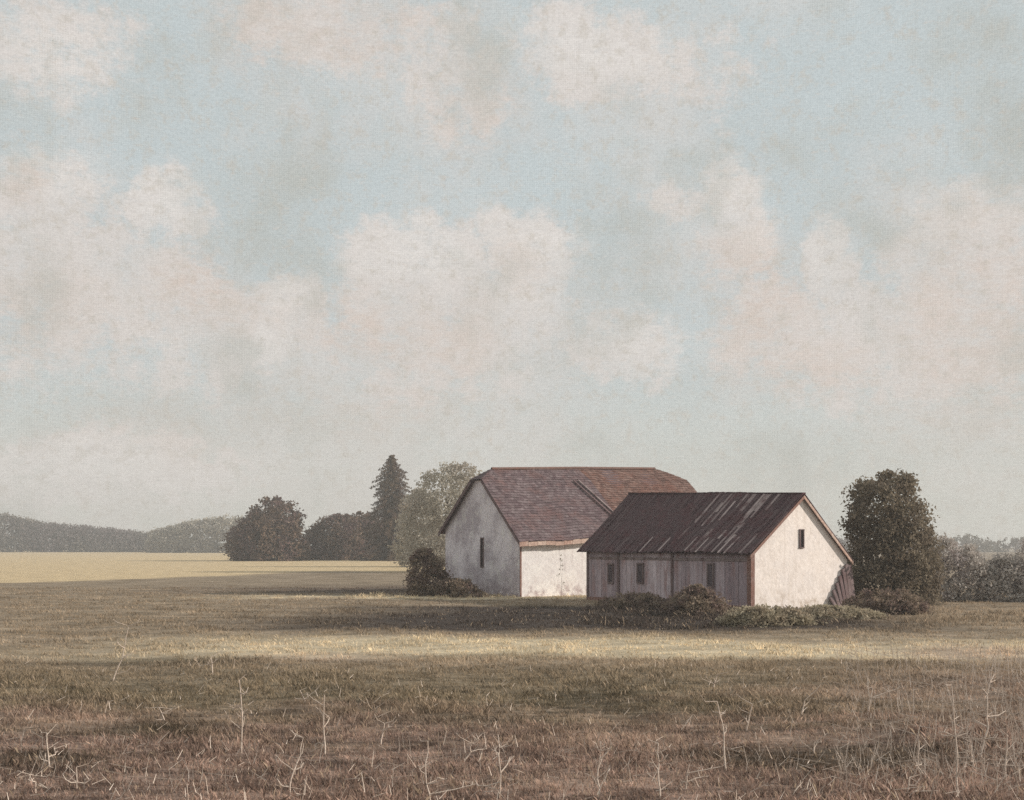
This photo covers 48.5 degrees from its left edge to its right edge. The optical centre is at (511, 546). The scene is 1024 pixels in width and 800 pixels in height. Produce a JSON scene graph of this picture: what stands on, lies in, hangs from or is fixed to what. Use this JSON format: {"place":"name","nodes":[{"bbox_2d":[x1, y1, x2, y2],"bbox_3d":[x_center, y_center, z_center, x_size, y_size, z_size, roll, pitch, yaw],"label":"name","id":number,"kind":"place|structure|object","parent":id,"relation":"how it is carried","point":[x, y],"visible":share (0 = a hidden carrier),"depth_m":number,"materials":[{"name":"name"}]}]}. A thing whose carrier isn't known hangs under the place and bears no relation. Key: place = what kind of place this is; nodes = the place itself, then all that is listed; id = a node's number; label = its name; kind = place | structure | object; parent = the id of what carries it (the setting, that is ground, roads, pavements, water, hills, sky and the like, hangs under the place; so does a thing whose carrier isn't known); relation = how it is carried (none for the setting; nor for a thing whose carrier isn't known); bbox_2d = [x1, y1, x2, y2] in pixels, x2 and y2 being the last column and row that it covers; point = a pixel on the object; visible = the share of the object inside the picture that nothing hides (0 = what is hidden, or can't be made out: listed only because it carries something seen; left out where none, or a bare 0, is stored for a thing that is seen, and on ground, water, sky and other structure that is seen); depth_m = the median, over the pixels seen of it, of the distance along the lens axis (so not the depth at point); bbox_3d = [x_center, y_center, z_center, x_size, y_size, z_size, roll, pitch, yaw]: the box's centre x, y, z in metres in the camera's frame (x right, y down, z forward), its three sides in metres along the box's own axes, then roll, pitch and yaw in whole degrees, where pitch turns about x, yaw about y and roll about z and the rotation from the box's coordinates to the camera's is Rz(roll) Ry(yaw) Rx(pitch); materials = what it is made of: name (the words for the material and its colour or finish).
{"place":"outdoors","nodes":[
{"label":"outdoors","id":0,"kind":"place"},
{"bbox_2d":[338,591,567,598],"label":"rough grass","id":1,"kind":"structure","parent":0,"point":[399,595],"depth_m":60.66,"materials":[{"name":"green plant"}]},
{"bbox_2d":[0,547,1023,799],"bbox_3d":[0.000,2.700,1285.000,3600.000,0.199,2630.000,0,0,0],"label":"ground","id":2,"kind":"structure","parent":0,"point":[144,571],"depth_m":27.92,"materials":[{"name":"brown plant"}]},
{"bbox_2d":[19,763,51,792],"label":"dry weed","id":3,"kind":"object","parent":2,"relation":"on","point":[35,780],"visible":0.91,"depth_m":12.22,"materials":[{"name":"beige plant"}]},
{"bbox_2d":[39,729,59,768],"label":"dry weed","id":4,"kind":"object","parent":2,"relation":"on","point":[47,749],"visible":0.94,"depth_m":13.53,"materials":[{"name":"beige plant"}]},
{"bbox_2d":[63,760,91,787],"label":"dry weed","id":5,"kind":"object","parent":2,"relation":"on","point":[76,782],"visible":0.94,"depth_m":12.50,"materials":[{"name":"beige plant"}]},
{"bbox_2d":[0,512,188,551],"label":"wood","id":6,"kind":"object","parent":2,"relation":"on","point":[32,535],"visible":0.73,"depth_m":525.03,"materials":[{"name":"green plant"}]},
{"bbox_2d":[112,617,140,680],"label":"dry weed","id":7,"kind":"object","parent":2,"relation":"on","point":[123,650],"visible":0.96,"depth_m":23.03,"materials":[{"name":"beige plant"}]},
{"bbox_2d":[145,705,174,722],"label":"dry weed","id":8,"kind":"object","parent":2,"relation":"on","point":[163,712],"visible":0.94,"depth_m":17.29,"materials":[{"name":"beige plant"}]},
{"bbox_2d":[195,651,220,671],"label":"dry weed","id":9,"kind":"object","parent":2,"relation":"on","point":[211,662],"visible":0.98,"depth_m":23.93,"materials":[{"name":"beige plant"}]},
{"bbox_2d":[143,513,291,552],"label":"wood","id":10,"kind":"object","parent":2,"relation":"on","point":[177,538],"visible":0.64,"depth_m":471.97,"materials":[{"name":"green plant"}]},
{"bbox_2d":[224,674,247,752],"bbox_3d":[-3.647,2.254,15.041,0.349,1.124,0.177,0,0,0],"label":"dry weed","id":11,"kind":"object","parent":2,"relation":"on","point":[241,728],"visible":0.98,"depth_m":15.07,"materials":[{"name":"beige plant"}]},
{"bbox_2d":[220,495,311,560],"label":"round tree","id":12,"kind":"object","parent":2,"relation":"on","point":[272,526],"visible":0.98,"depth_m":208.40,"materials":[{"name":"green plant"}]},
{"bbox_2d":[276,730,303,796],"bbox_3d":[-2.384,2.390,12.247,0.311,0.831,0.227,0,0,0],"label":"dry weed","id":13,"kind":"object","parent":2,"relation":"on","point":[295,769],"visible":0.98,"depth_m":12.26,"materials":[{"name":"beige plant"}]},
{"bbox_2d":[296,684,320,699],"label":"dry weed","id":14,"kind":"object","parent":2,"relation":"on","point":[307,695],"visible":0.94,"depth_m":19.60,"materials":[{"name":"beige plant"}]},
{"bbox_2d":[308,694,329,753],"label":"dry weed","id":15,"kind":"object","parent":2,"relation":"on","point":[323,722],"visible":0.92,"depth_m":15.10,"materials":[{"name":"beige plant"}]},
{"bbox_2d":[300,513,367,559],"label":"hedgerow tree","id":16,"kind":"object","parent":2,"relation":"on","point":[329,544],"visible":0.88,"depth_m":220.85,"materials":[{"name":"green plant"}]},
{"bbox_2d":[345,511,385,559],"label":"hedgerow tree","id":17,"kind":"object","parent":2,"relation":"on","point":[365,523],"visible":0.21,"depth_m":228.63,"materials":[{"name":"green plant"}]},
{"bbox_2d":[351,455,413,560],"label":"spruce tree","id":18,"kind":"object","parent":2,"relation":"on","point":[392,480],"visible":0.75,"depth_m":212.55,"materials":[{"name":"green plant"}]},
{"bbox_2d":[374,714,401,744],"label":"dry weed","id":19,"kind":"object","parent":2,"relation":"on","point":[385,729],"visible":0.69,"depth_m":15.62,"materials":[{"name":"beige plant"}]},
{"bbox_2d":[387,487,444,566],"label":"pale tree","id":20,"kind":"object","parent":2,"relation":"on","point":[398,536],"visible":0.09,"depth_m":149.00,"materials":[{"name":"green plant"}]},
{"bbox_2d":[402,547,453,595],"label":"leafy bush","id":21,"kind":"object","parent":2,"relation":"on","point":[426,556],"visible":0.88,"depth_m":61.88,"materials":[{"name":"green plant"}]},
{"bbox_2d":[395,461,482,569],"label":"pale tree","id":22,"kind":"object","parent":2,"relation":"on","point":[454,490],"visible":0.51,"depth_m":118.17,"materials":[{"name":"green plant"}]},
{"bbox_2d":[418,736,474,799],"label":"dry weed","id":23,"kind":"object","parent":2,"relation":"on","point":[427,784],"visible":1,"depth_m":12.17,"materials":[{"name":"beige plant"}]},
{"bbox_2d":[433,577,489,597],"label":"leafy bush","id":24,"kind":"object","parent":2,"relation":"on","point":[450,587],"visible":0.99,"depth_m":60.52,"materials":[{"name":"green plant"}]},
{"bbox_2d":[456,732,486,762],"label":"dry weed","id":25,"kind":"object","parent":2,"relation":"on","point":[471,742],"visible":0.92,"depth_m":14.29,"materials":[{"name":"beige plant"}]},
{"bbox_2d":[474,735,514,797],"bbox_3d":[-0.184,2.413,12.314,0.454,0.761,0.133,0,0,0],"label":"dry weed","id":26,"kind":"object","parent":2,"relation":"on","point":[499,767],"visible":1,"depth_m":12.28,"materials":[{"name":"beige plant"}]},
{"bbox_2d":[0,635,1023,799],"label":"dry straw","id":27,"kind":"object","parent":2,"relation":"on","point":[1021,746],"visible":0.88,"depth_m":14.85,"materials":[{"name":"beige plant"}]},
{"bbox_2d":[0,653,1023,799],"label":"dry straw","id":28,"kind":"object","parent":2,"relation":"on","point":[543,742],"visible":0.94,"depth_m":14.15,"materials":[{"name":"beige plant"}]},
{"bbox_2d":[556,554,564,588],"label":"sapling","id":29,"kind":"object","parent":2,"relation":"on","point":[562,572],"visible":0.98,"depth_m":60.30,"materials":[{"name":"beige plant"}]},
{"bbox_2d":[438,467,696,596],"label":"barn","id":30,"kind":"structure","parent":2,"relation":"on","point":[516,531],"depth_m":64.06,"materials":[{"name":"white paint"}]},
{"bbox_2d":[480,537,483,567],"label":"window","id":31,"kind":"structure","parent":30,"relation":"in","point":[481,538],"depth_m":64.33,"materials":[{"name":"grey wood"}]},
{"bbox_2d":[585,741,611,797],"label":"dry weed","id":32,"kind":"object","parent":2,"relation":"on","point":[600,758],"visible":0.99,"depth_m":12.15,"materials":[{"name":"beige plant"}]},
{"bbox_2d":[594,590,669,609],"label":"leafy bush","id":33,"kind":"object","parent":2,"relation":"on","point":[631,599],"visible":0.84,"depth_m":49.50,"materials":[{"name":"green plant"}]},
{"bbox_2d":[644,734,673,797],"bbox_3d":[1.566,2.371,12.148,0.329,0.741,0.101,0,0,11],"label":"dry weed","id":34,"kind":"object","parent":2,"relation":"on","point":[652,762],"visible":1,"depth_m":12.14,"materials":[{"name":"beige plant"}]},
{"bbox_2d":[659,583,731,616],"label":"leafy bush","id":35,"kind":"object","parent":2,"relation":"on","point":[699,598],"visible":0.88,"depth_m":43.90,"materials":[{"name":"green plant"}]},
{"bbox_2d":[680,763,726,788],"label":"dry weed","id":36,"kind":"object","parent":2,"relation":"on","point":[698,770],"visible":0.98,"depth_m":12.49,"materials":[{"name":"beige plant"}]},
{"bbox_2d":[697,670,729,685],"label":"dry weed","id":37,"kind":"object","parent":2,"relation":"on","point":[714,679],"visible":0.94,"depth_m":21.56,"materials":[{"name":"beige plant"}]},
{"bbox_2d":[701,696,726,769],"bbox_3d":[2.454,2.298,13.834,0.340,0.991,0.138,0,0,0],"label":"dry weed","id":38,"kind":"object","parent":2,"relation":"on","point":[719,712],"visible":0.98,"depth_m":13.84,"materials":[{"name":"beige plant"}]},
{"bbox_2d":[576,492,855,609],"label":"barn","id":39,"kind":"structure","parent":2,"relation":"on","point":[752,549],"depth_m":50.62,"materials":[{"name":"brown wood"}]},
{"bbox_2d":[607,563,613,583],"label":"window","id":40,"kind":"structure","parent":39,"relation":"in","point":[610,566],"depth_m":55.82,"materials":[{"name":"grey wood"}]},
{"bbox_2d":[636,563,643,583],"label":"window","id":41,"kind":"structure","parent":39,"relation":"in","point":[639,566],"depth_m":53.88,"materials":[{"name":"grey wood"}]},
{"bbox_2d":[706,563,713,587],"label":"window","id":42,"kind":"structure","parent":39,"relation":"in","point":[709,566],"depth_m":49.84,"materials":[{"name":"grey wood"}]},
{"bbox_2d":[799,529,804,547],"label":"window","id":43,"kind":"structure","parent":39,"relation":"in","point":[801,531],"depth_m":49.37,"materials":[{"name":"grey wood"}]},
{"bbox_2d":[738,695,752,730],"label":"dry weed","id":44,"kind":"object","parent":2,"relation":"on","point":[746,716],"visible":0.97,"depth_m":17.07,"materials":[{"name":"beige plant"}]},
{"bbox_2d":[709,603,827,627],"bbox_3d":[8.744,2.338,38.630,3.686,0.830,2.754,0,0,-22],"label":"leafy bush","id":45,"kind":"object","parent":2,"relation":"on","point":[762,615],"visible":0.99,"depth_m":37.92,"materials":[{"name":"green plant"}]},
{"bbox_2d":[800,685,819,716],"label":"dry weed","id":46,"kind":"object","parent":2,"relation":"on","point":[803,709],"visible":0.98,"depth_m":17.96,"materials":[{"name":"beige plant"}]},
{"bbox_2d":[798,734,825,752],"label":"dry weed","id":47,"kind":"object","parent":2,"relation":"on","point":[814,745],"visible":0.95,"depth_m":15.16,"materials":[{"name":"beige plant"}]},
{"bbox_2d":[800,604,889,620],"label":"leafy bush","id":48,"kind":"object","parent":2,"relation":"on","point":[826,611],"visible":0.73,"depth_m":41.42,"materials":[{"name":"green plant"}]},
{"bbox_2d":[865,684,904,714],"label":"dry weed","id":49,"kind":"object","parent":2,"relation":"on","point":[887,691],"visible":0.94,"depth_m":17.95,"materials":[{"name":"beige plant"}]},
{"bbox_2d":[837,587,934,614],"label":"leafy bush","id":50,"kind":"object","parent":2,"relation":"on","point":[904,601],"visible":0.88,"depth_m":45.16,"materials":[{"name":"green plant"}]},
{"bbox_2d":[837,468,949,605],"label":"broadleaf tree","id":51,"kind":"object","parent":2,"relation":"on","point":[893,534],"visible":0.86,"depth_m":51.85,"materials":[{"name":"green plant"}]},
{"bbox_2d":[885,770,934,794],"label":"dry weed","id":52,"kind":"object","parent":2,"relation":"on","point":[914,785],"visible":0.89,"depth_m":12.27,"materials":[{"name":"brown plant"}]},
{"bbox_2d":[904,741,930,778],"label":"dry weed","id":53,"kind":"object","parent":2,"relation":"on","point":[918,760],"visible":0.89,"depth_m":13.40,"materials":[{"name":"beige plant"}]},
{"bbox_2d":[836,533,1023,551],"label":"wood","id":54,"kind":"object","parent":2,"relation":"on","point":[994,546],"visible":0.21,"depth_m":531.73,"materials":[{"name":"green plant"}]},
{"bbox_2d":[937,684,972,795],"bbox_3d":[4.880,2.154,12.505,0.384,1.317,0.153,0,0,11],"label":"dry weed","id":55,"kind":"object","parent":2,"relation":"on","point":[956,736],"visible":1,"depth_m":12.49,"materials":[{"name":"beige plant"}]},
{"bbox_2d":[955,733,973,769],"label":"dry weed","id":56,"kind":"object","parent":2,"relation":"on","point":[966,752],"visible":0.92,"depth_m":13.82,"materials":[{"name":"beige plant"}]},
{"bbox_2d":[906,532,1023,601],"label":"field hedge","id":57,"kind":"object","parent":2,"relation":"on","point":[999,572],"visible":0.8,"depth_m":55.86,"materials":[{"name":"green plant"}]},
{"bbox_2d":[971,658,1004,759],"bbox_3d":[6.081,2.093,14.479,0.500,1.362,0.310,0,0,0],"label":"dry weed","id":58,"kind":"object","parent":2,"relation":"on","point":[987,715],"visible":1,"depth_m":14.46,"materials":[{"name":"beige plant"}]},
{"bbox_2d":[995,736,1021,779],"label":"dry weed","id":59,"kind":"object","parent":2,"relation":"on","point":[1006,749],"visible":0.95,"depth_m":13.29,"materials":[{"name":"beige plant"}]},
{"bbox_2d":[0,654,1023,799],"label":"meadow grass","id":60,"kind":"structure","parent":0,"point":[73,706],"depth_m":16.79,"materials":[{"name":"brown plant"}]},
{"bbox_2d":[0,0,1023,546],"label":"sky","id":61,"kind":"structure","parent":0,"point":[251,250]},
{"bbox_2d":[577,602,1023,630],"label":"rough grass","id":62,"kind":"structure","parent":0,"point":[935,617],"depth_m":41.43,"materials":[{"name":"green plant"}]}
]}

